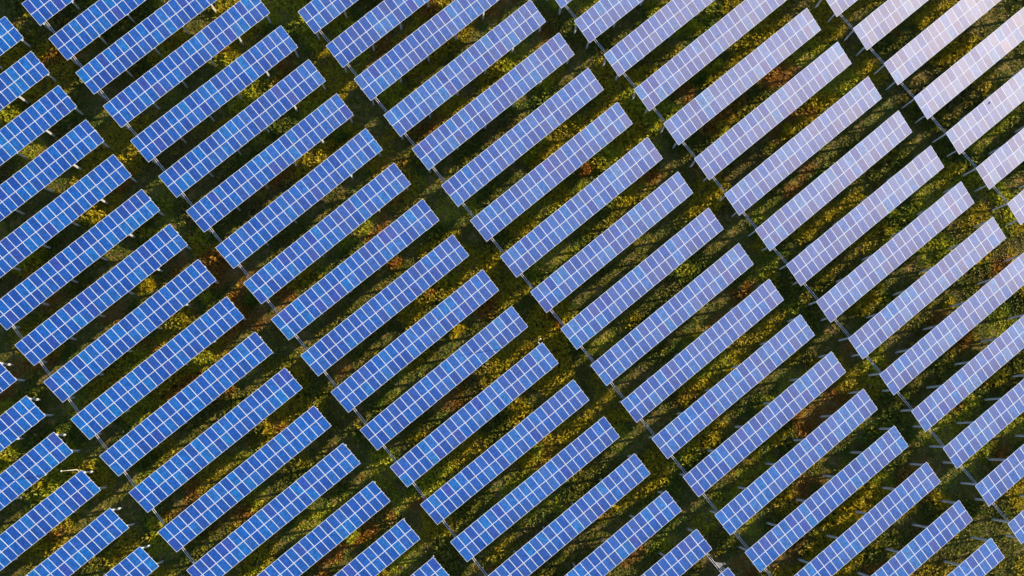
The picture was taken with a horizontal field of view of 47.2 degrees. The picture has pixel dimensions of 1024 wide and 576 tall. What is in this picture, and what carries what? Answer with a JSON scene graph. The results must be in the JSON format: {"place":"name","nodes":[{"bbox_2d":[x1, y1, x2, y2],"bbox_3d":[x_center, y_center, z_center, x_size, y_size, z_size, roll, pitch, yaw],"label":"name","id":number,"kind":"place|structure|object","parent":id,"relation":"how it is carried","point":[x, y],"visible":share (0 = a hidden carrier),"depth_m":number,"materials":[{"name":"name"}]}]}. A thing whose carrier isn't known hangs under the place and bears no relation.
{"place":"outdoors","nodes":[
{"label":"outdoors","id":0,"kind":"place"},
{"bbox_2d":[0,0,1023,575],"bbox_3d":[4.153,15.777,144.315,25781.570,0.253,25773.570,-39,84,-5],"label":"ground","id":1,"kind":"structure","parent":0,"point":[1006,16],"depth_m":146.03,"materials":[{"name":"plant"}]},
{"bbox_2d":[0,362,25,392],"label":"solar table","id":2,"kind":"object","parent":1,"relation":"on","point":[7,379],"visible":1,"depth_m":140.76,"materials":[{"name":"glass"}]},
{"bbox_2d":[0,16,29,69],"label":"solar table","id":3,"kind":"object","parent":1,"relation":"on","point":[12,37],"visible":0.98,"depth_m":146.16,"materials":[{"name":"glass"}]},
{"bbox_2d":[0,396,53,451],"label":"solar table","id":4,"kind":"object","parent":1,"relation":"on","point":[15,421],"visible":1,"depth_m":139.85,"materials":[{"name":"glass"}]},
{"bbox_2d":[0,51,55,110],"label":"solar table","id":5,"kind":"object","parent":1,"relation":"on","point":[18,70],"visible":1,"depth_m":145.31,"materials":[{"name":"glass"}]},
{"bbox_2d":[0,432,79,509],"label":"solar table","id":6,"kind":"object","parent":1,"relation":"on","point":[43,458],"visible":1,"depth_m":139.08,"materials":[{"name":"glass"}]},
{"bbox_2d":[0,85,83,165],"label":"solar table","id":7,"kind":"object","parent":1,"relation":"on","point":[46,115],"visible":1,"depth_m":144.54,"materials":[{"name":"glass"}]},
{"bbox_2d":[22,0,80,31],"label":"solar table","id":8,"kind":"object","parent":1,"relation":"on","point":[36,8],"visible":0.98,"depth_m":146.62,"materials":[{"name":"glass"}]},
{"bbox_2d":[0,470,106,570],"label":"solar table","id":9,"kind":"object","parent":1,"relation":"on","point":[69,497],"visible":1,"depth_m":138.33,"materials":[{"name":"glass"}]},
{"bbox_2d":[0,120,108,220],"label":"solar table","id":10,"kind":"object","parent":1,"relation":"on","point":[74,141],"visible":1,"depth_m":143.80,"materials":[{"name":"glass"}]},
{"bbox_2d":[0,154,136,277],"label":"solar table","id":11,"kind":"object","parent":1,"relation":"on","point":[63,216],"visible":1,"depth_m":143.06,"materials":[{"name":"glass"}]},
{"bbox_2d":[25,507,134,575],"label":"solar table","id":12,"kind":"object","parent":1,"relation":"on","point":[84,546],"visible":1,"depth_m":137.83,"materials":[{"name":"glass"}]},
{"bbox_2d":[0,189,164,329],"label":"solar table","id":13,"kind":"object","parent":1,"relation":"on","point":[32,291],"visible":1,"depth_m":142.32,"materials":[{"name":"glass"}]},
{"bbox_2d":[15,224,191,365],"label":"solar table","id":14,"kind":"object","parent":1,"relation":"on","point":[157,244],"visible":1,"depth_m":141.72,"materials":[{"name":"glass"}]},
{"bbox_2d":[49,0,162,65],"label":"solar table","id":15,"kind":"object","parent":1,"relation":"on","point":[93,26],"visible":0.99,"depth_m":146.15,"materials":[{"name":"glass"}]},
{"bbox_2d":[44,260,218,401],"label":"solar table","id":16,"kind":"object","parent":1,"relation":"on","point":[82,364],"visible":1,"depth_m":141.13,"materials":[{"name":"glass"}]},
{"bbox_2d":[104,544,163,575],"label":"solar table","id":17,"kind":"object","parent":1,"relation":"on","point":[128,565],"visible":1,"depth_m":137.43,"materials":[{"name":"glass"}]},
{"bbox_2d":[135,275,156,293],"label":"weed clump","id":18,"kind":"object","parent":1,"relation":"on","point":[148,284],"visible":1,"depth_m":146.07,"materials":[{"name":"plant"}]},
{"bbox_2d":[76,0,215,98],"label":"solar table","id":19,"kind":"object","parent":1,"relation":"on","point":[175,21],"visible":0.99,"depth_m":145.81,"materials":[{"name":"glass"}]},
{"bbox_2d":[71,297,246,439],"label":"solar table","id":20,"kind":"object","parent":1,"relation":"on","point":[115,400],"visible":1,"depth_m":140.53,"materials":[{"name":"glass"}]},
{"bbox_2d":[103,0,270,130],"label":"solar table","id":21,"kind":"object","parent":1,"relation":"on","point":[124,113],"visible":1,"depth_m":145.47,"materials":[{"name":"glass"}]},
{"bbox_2d":[100,332,274,475],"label":"solar table","id":22,"kind":"object","parent":1,"relation":"on","point":[193,398],"visible":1,"depth_m":139.96,"materials":[{"name":"glass"}]},
{"bbox_2d":[205,333,222,350],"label":"weed clump","id":23,"kind":"object","parent":1,"relation":"on","point":[218,340],"visible":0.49,"depth_m":145.15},
{"bbox_2d":[130,26,298,164],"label":"solar table","id":24,"kind":"object","parent":1,"relation":"on","point":[173,128],"visible":1,"depth_m":144.90,"materials":[{"name":"glass"}]},
{"bbox_2d":[129,368,302,512],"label":"solar table","id":25,"kind":"object","parent":1,"relation":"on","point":[197,454],"visible":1,"depth_m":139.38,"materials":[{"name":"glass"}]},
{"bbox_2d":[13,325,194,563],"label":"cable conduit","id":26,"kind":"object","parent":25,"relation":"attached to","point":[107,448],"visible":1,"depth_m":140.44,"materials":[{"name":"metal"}]},
{"bbox_2d":[159,59,325,199],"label":"solar table","id":27,"kind":"object","parent":1,"relation":"on","point":[294,80],"visible":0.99,"depth_m":144.31,"materials":[{"name":"glass"}]},
{"bbox_2d":[158,406,330,551],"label":"solar table","id":28,"kind":"object","parent":1,"relation":"on","point":[283,445],"visible":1,"depth_m":138.78,"materials":[{"name":"glass"}]},
{"bbox_2d":[241,290,258,305],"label":"weed clump","id":29,"kind":"object","parent":1,"relation":"on","point":[250,298],"visible":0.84,"depth_m":145.72,"materials":[{"name":"plant"}]},
{"bbox_2d":[40,13,487,575],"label":"cable conduit","id":30,"kind":"object","parent":1,"relation":"on","point":[274,307],"visible":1,"depth_m":142.02,"materials":[{"name":"metal"}]},
{"bbox_2d":[186,93,352,232],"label":"solar table","id":31,"kind":"object","parent":1,"relation":"on","point":[324,117],"visible":1,"depth_m":143.73,"materials":[{"name":"glass"}]},
{"bbox_2d":[187,443,359,575],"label":"solar table","id":32,"kind":"object","parent":1,"relation":"on","point":[295,498],"visible":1,"depth_m":138.23,"materials":[{"name":"glass"}]},
{"bbox_2d":[215,128,382,268],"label":"solar table","id":33,"kind":"object","parent":1,"relation":"on","point":[253,227],"visible":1,"depth_m":143.13,"materials":[{"name":"glass"}]},
{"bbox_2d":[257,481,389,575],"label":"solar table","id":34,"kind":"object","parent":1,"relation":"on","point":[357,507],"visible":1,"depth_m":137.91,"materials":[{"name":"glass"}]},
{"bbox_2d":[244,163,409,303],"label":"solar table","id":35,"kind":"object","parent":1,"relation":"on","point":[267,286],"visible":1,"depth_m":142.56,"materials":[{"name":"glass"}]},
{"bbox_2d":[298,0,357,38],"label":"solar table","id":36,"kind":"object","parent":1,"relation":"on","point":[317,22],"visible":0.98,"depth_m":146.32,"materials":[{"name":"glass"}]},
{"bbox_2d":[334,129,351,146],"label":"weed clump","id":37,"kind":"object","parent":1,"relation":"on","point":[340,137],"visible":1,"depth_m":148.25,"materials":[{"name":"plant"}]},
{"bbox_2d":[345,527,361,546],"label":"weed clump","id":38,"kind":"object","parent":1,"relation":"on","point":[351,537],"visible":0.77,"depth_m":141.63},
{"bbox_2d":[271,199,438,339],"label":"solar table","id":39,"kind":"object","parent":1,"relation":"on","point":[412,225],"visible":0.99,"depth_m":141.96,"materials":[{"name":"glass"}]},
{"bbox_2d":[334,518,419,575],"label":"solar table","id":40,"kind":"object","parent":1,"relation":"on","point":[386,545],"visible":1,"depth_m":137.57,"materials":[{"name":"glass"}]},
{"bbox_2d":[326,0,429,73],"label":"solar table","id":41,"kind":"object","parent":1,"relation":"on","point":[389,15],"visible":1,"depth_m":145.91,"materials":[{"name":"glass"}]},
{"bbox_2d":[300,234,468,375],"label":"solar table","id":42,"kind":"object","parent":1,"relation":"on","point":[324,358],"visible":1,"depth_m":141.38,"materials":[{"name":"glass"}]},
{"bbox_2d":[386,257,402,270],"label":"weed clump","id":43,"kind":"object","parent":1,"relation":"on","point":[395,262],"visible":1,"depth_m":146.43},
{"bbox_2d":[331,269,498,412],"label":"solar table","id":44,"kind":"object","parent":1,"relation":"on","point":[353,395],"visible":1,"depth_m":140.80,"materials":[{"name":"glass"}]},
{"bbox_2d":[354,0,497,105],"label":"solar table","id":45,"kind":"object","parent":1,"relation":"on","point":[394,66],"visible":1,"depth_m":145.59,"materials":[{"name":"glass"}]},
{"bbox_2d":[411,555,448,575],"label":"solar table","id":46,"kind":"object","parent":1,"relation":"on","point":[426,568],"visible":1,"depth_m":137.07,"materials":[{"name":"glass"}]},
{"bbox_2d":[360,306,527,449],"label":"solar table","id":47,"kind":"object","parent":1,"relation":"on","point":[386,421],"visible":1,"depth_m":140.21,"materials":[{"name":"glass"}]},
{"bbox_2d":[449,323,467,340],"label":"weed clump","id":48,"kind":"object","parent":1,"relation":"on","point":[457,330],"visible":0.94,"depth_m":145.22,"materials":[{"name":"plant"}]},
{"bbox_2d":[384,0,545,139],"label":"solar table","id":49,"kind":"object","parent":1,"relation":"on","point":[522,26],"visible":1,"depth_m":145.17,"materials":[{"name":"glass"}]},
{"bbox_2d":[390,343,557,486],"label":"solar table","id":50,"kind":"object","parent":1,"relation":"on","point":[532,371],"visible":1,"depth_m":139.63,"materials":[{"name":"glass"}]},
{"bbox_2d":[412,33,573,172],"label":"solar table","id":51,"kind":"object","parent":1,"relation":"on","point":[549,59],"visible":1,"depth_m":144.61,"materials":[{"name":"glass"}]},
{"bbox_2d":[420,380,588,524],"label":"solar table","id":52,"kind":"object","parent":1,"relation":"on","point":[529,427],"visible":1,"depth_m":139.04,"materials":[{"name":"glass"}]},
{"bbox_2d":[441,68,603,208],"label":"solar table","id":53,"kind":"object","parent":1,"relation":"on","point":[485,169],"visible":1,"depth_m":144.00,"materials":[{"name":"glass"}]},
{"bbox_2d":[517,453,533,469],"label":"weed clump","id":54,"kind":"object","parent":1,"relation":"on","point":[524,461],"visible":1,"depth_m":143.12,"materials":[{"name":"plant"}]},
{"bbox_2d":[520,144,542,164],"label":"weed clump","id":55,"kind":"object","parent":1,"relation":"on","point":[529,159],"visible":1,"depth_m":147.81,"materials":[{"name":"plant"}]},
{"bbox_2d":[450,417,618,561],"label":"solar table","id":56,"kind":"object","parent":1,"relation":"on","point":[477,536],"visible":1,"depth_m":138.47,"materials":[{"name":"glass"}]},
{"bbox_2d":[310,19,771,575],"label":"cable conduit","id":57,"kind":"object","parent":1,"relation":"on","point":[564,325],"visible":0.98,"depth_m":142.22,"materials":[{"name":"metal"}]},
{"bbox_2d":[538,135,550,150],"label":"weed clump","id":58,"kind":"object","parent":1,"relation":"on","point":[543,142],"visible":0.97,"depth_m":148.25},
{"bbox_2d":[470,102,632,241],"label":"solar table","id":59,"kind":"object","parent":1,"relation":"on","point":[609,129],"visible":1,"depth_m":143.41,"materials":[{"name":"glass"}]},
{"bbox_2d":[546,0,570,14],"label":"solar table","id":60,"kind":"object","parent":1,"relation":"on","point":[562,3],"visible":1,"depth_m":146.71,"materials":[{"name":"glass"}]},
{"bbox_2d":[484,453,649,575],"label":"solar table","id":61,"kind":"object","parent":1,"relation":"on","point":[603,491],"visible":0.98,"depth_m":137.99,"materials":[{"name":"glass"}]},
{"bbox_2d":[500,137,662,277],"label":"solar table","id":62,"kind":"object","parent":1,"relation":"on","point":[566,219],"visible":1,"depth_m":142.83,"materials":[{"name":"glass"}]},
{"bbox_2d":[578,160,595,178],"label":"weed clump","id":63,"kind":"object","parent":1,"relation":"on","point":[585,170],"visible":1,"depth_m":147.76,"materials":[{"name":"plant"}]},
{"bbox_2d":[574,0,642,48],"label":"solar table","id":64,"kind":"object","parent":1,"relation":"on","point":[591,24],"visible":1,"depth_m":146.04,"materials":[{"name":"glass"}]},
{"bbox_2d":[531,172,692,312],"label":"solar table","id":65,"kind":"object","parent":1,"relation":"on","point":[618,236],"visible":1,"depth_m":142.25,"materials":[{"name":"glass"}]},
{"bbox_2d":[565,490,681,575],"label":"solar table","id":66,"kind":"object","parent":1,"relation":"on","point":[652,515],"visible":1,"depth_m":137.69,"materials":[{"name":"glass"}]},
{"bbox_2d":[561,208,722,348],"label":"solar table","id":67,"kind":"object","parent":1,"relation":"on","point":[683,244],"visible":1,"depth_m":141.66,"materials":[{"name":"glass"}]},
{"bbox_2d":[602,0,713,80],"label":"solar table","id":68,"kind":"object","parent":1,"relation":"on","point":[666,21],"visible":1,"depth_m":145.65,"materials":[{"name":"glass"}]},
{"bbox_2d":[589,243,752,385],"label":"solar table","id":69,"kind":"object","parent":1,"relation":"on","point":[721,274],"visible":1,"depth_m":141.08,"materials":[{"name":"glass"}]},
{"bbox_2d":[641,528,711,575],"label":"solar table","id":70,"kind":"object","parent":1,"relation":"on","point":[684,555],"visible":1,"depth_m":137.33,"materials":[{"name":"glass"}]},
{"bbox_2d":[695,541,724,572],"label":"cable conduit","id":71,"kind":"object","parent":70,"relation":"attached to","point":[719,564],"visible":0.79,"depth_m":138.32,"materials":[{"name":"metal"}]},
{"bbox_2d":[683,18,702,36],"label":"weed clump","id":72,"kind":"object","parent":1,"relation":"on","point":[693,25],"visible":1,"depth_m":149.94,"materials":[{"name":"plant"}]},
{"bbox_2d":[693,71,707,85],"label":"weed clump","id":73,"kind":"object","parent":1,"relation":"on","point":[702,78],"visible":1,"depth_m":149.16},
{"bbox_2d":[619,279,783,422],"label":"solar table","id":74,"kind":"object","parent":1,"relation":"on","point":[694,357],"visible":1,"depth_m":140.50,"materials":[{"name":"glass"}]},
{"bbox_2d":[632,0,785,113],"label":"solar table","id":75,"kind":"object","parent":1,"relation":"on","point":[674,73],"visible":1,"depth_m":145.32,"materials":[{"name":"glass"}]},
{"bbox_2d":[706,58,724,75],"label":"weed clump","id":76,"kind":"object","parent":1,"relation":"on","point":[717,64],"visible":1,"depth_m":149.37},
{"bbox_2d":[717,566,734,575],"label":"solar table","id":77,"kind":"object","parent":1,"relation":"on","point":[726,572],"visible":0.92,"depth_m":136.71,"materials":[{"name":"glass"}]},
{"bbox_2d":[648,315,813,458],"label":"solar table","id":78,"kind":"object","parent":1,"relation":"on","point":[716,401],"visible":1,"depth_m":139.94,"materials":[{"name":"glass"}]},
{"bbox_2d":[660,8,820,148],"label":"solar table","id":79,"kind":"object","parent":1,"relation":"on","point":[749,70],"visible":1,"depth_m":144.87,"materials":[{"name":"glass"}]},
{"bbox_2d":[679,351,845,496],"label":"solar table","id":80,"kind":"object","parent":1,"relation":"on","point":[803,391],"visible":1,"depth_m":139.35,"materials":[{"name":"glass"}]},
{"bbox_2d":[690,42,851,182],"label":"solar table","id":81,"kind":"object","parent":1,"relation":"on","point":[775,108],"visible":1,"depth_m":144.28,"materials":[{"name":"glass"}]},
{"bbox_2d":[765,429,784,445],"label":"weed clump","id":82,"kind":"object","parent":1,"relation":"on","point":[773,440],"visible":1,"depth_m":143.17,"materials":[{"name":"plant"}]},
{"bbox_2d":[779,121,795,139],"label":"weed clump","id":83,"kind":"object","parent":1,"relation":"on","point":[787,131],"visible":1,"depth_m":148.23,"materials":[{"name":"plant"}]},
{"bbox_2d":[709,389,876,534],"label":"solar table","id":84,"kind":"object","parent":1,"relation":"on","point":[831,432],"visible":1,"depth_m":138.76,"materials":[{"name":"glass"}]},
{"bbox_2d":[719,77,881,216],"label":"solar table","id":85,"kind":"object","parent":1,"relation":"on","point":[782,162],"visible":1,"depth_m":143.69,"materials":[{"name":"glass"}]},
{"bbox_2d":[738,426,907,571],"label":"solar table","id":86,"kind":"object","parent":1,"relation":"on","point":[813,510],"visible":1,"depth_m":138.19,"materials":[{"name":"glass"}]},
{"bbox_2d":[748,110,911,250],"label":"solar table","id":87,"kind":"object","parent":1,"relation":"on","point":[820,192],"visible":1,"depth_m":143.11,"materials":[{"name":"glass"}]},
{"bbox_2d":[814,0,856,22],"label":"solar table","id":88,"kind":"object","parent":1,"relation":"on","point":[838,7],"visible":1,"depth_m":146.35,"materials":[{"name":"glass"}]},
{"bbox_2d":[779,145,943,285],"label":"solar table","id":89,"kind":"object","parent":1,"relation":"on","point":[841,235],"visible":1,"depth_m":142.54,"materials":[{"name":"glass"}]},
{"bbox_2d":[566,5,1008,520],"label":"cable conduit","id":90,"kind":"object","parent":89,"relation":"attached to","point":[803,284],"visible":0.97,"depth_m":142.49,"materials":[{"name":"metal"}]},
{"bbox_2d":[794,462,939,575],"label":"solar table","id":91,"kind":"object","parent":1,"relation":"on","point":[879,518],"visible":1,"depth_m":137.79,"materials":[{"name":"glass"}]},
{"bbox_2d":[844,0,927,55],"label":"solar table","id":92,"kind":"object","parent":1,"relation":"on","point":[887,15],"visible":1,"depth_m":145.78,"materials":[{"name":"glass"}]},
{"bbox_2d":[881,228,895,241],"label":"weed clump","id":93,"kind":"object","parent":1,"relation":"on","point":[887,235],"visible":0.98,"depth_m":146.34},
{"bbox_2d":[808,182,973,321],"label":"solar table","id":94,"kind":"object","parent":1,"relation":"on","point":[914,236],"visible":1,"depth_m":141.96,"materials":[{"name":"glass"}]},
{"bbox_2d":[856,500,971,575],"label":"solar table","id":95,"kind":"object","parent":1,"relation":"on","point":[911,557],"visible":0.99,"depth_m":137.47,"materials":[{"name":"glass"}]},
{"bbox_2d":[838,217,1005,358],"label":"solar table","id":96,"kind":"object","parent":1,"relation":"on","point":[938,278],"visible":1,"depth_m":141.38,"materials":[{"name":"glass"}]},
{"bbox_2d":[841,14,1007,202],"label":"cable conduit","id":97,"kind":"object","parent":1,"relation":"on","point":[931,118],"visible":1,"depth_m":145.36,"materials":[{"name":"metal"}]},
{"bbox_2d":[873,0,1000,89],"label":"solar table","id":98,"kind":"object","parent":1,"relation":"on","point":[942,31],"visible":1,"depth_m":145.41,"materials":[{"name":"glass"}]},
{"bbox_2d":[868,253,1023,394],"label":"solar table","id":99,"kind":"object","parent":1,"relation":"on","point":[938,340],"visible":1,"depth_m":140.76,"materials":[{"name":"glass"}]},
{"bbox_2d":[941,296,955,309],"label":"weed clump","id":100,"kind":"object","parent":1,"relation":"on","point":[948,303],"visible":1,"depth_m":145.55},
{"bbox_2d":[900,314,1023,431],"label":"solar table","id":101,"kind":"object","parent":1,"relation":"on","point":[969,377],"visible":1,"depth_m":139.98,"materials":[{"name":"glass"}]},
{"bbox_2d":[901,7,1023,122],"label":"solar table","id":102,"kind":"object","parent":1,"relation":"on","point":[984,55],"visible":1,"depth_m":144.91,"materials":[{"name":"glass"}]},
{"bbox_2d":[943,536,1004,575],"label":"solar table","id":103,"kind":"object","parent":1,"relation":"on","point":[986,557],"visible":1,"depth_m":137.10,"materials":[{"name":"glass"}]},
{"bbox_2d":[929,374,1023,467],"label":"solar table","id":104,"kind":"object","parent":1,"relation":"on","point":[981,431],"visible":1,"depth_m":139.20,"materials":[{"name":"glass"}]},
{"bbox_2d":[932,68,1023,156],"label":"solar table","id":105,"kind":"object","parent":1,"relation":"on","point":[965,131],"visible":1,"depth_m":144.12,"materials":[{"name":"glass"}]},
{"bbox_2d":[960,435,1023,505],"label":"solar table","id":106,"kind":"object","parent":1,"relation":"on","point":[997,482],"visible":1,"depth_m":138.40,"materials":[{"name":"glass"}]},
{"bbox_2d":[962,126,1023,191],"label":"solar table","id":107,"kind":"object","parent":1,"relation":"on","point":[999,163],"visible":1,"depth_m":143.33,"materials":[{"name":"glass"}]},
{"bbox_2d":[991,185,1023,225],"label":"solar table","id":108,"kind":"object","parent":1,"relation":"on","point":[1015,204],"visible":1,"depth_m":142.49,"materials":[{"name":"glass"}]},
{"bbox_2d":[991,494,1023,543],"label":"solar table","id":109,"kind":"object","parent":1,"relation":"on","point":[1016,524],"visible":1,"depth_m":137.56,"materials":[{"name":"glass"}]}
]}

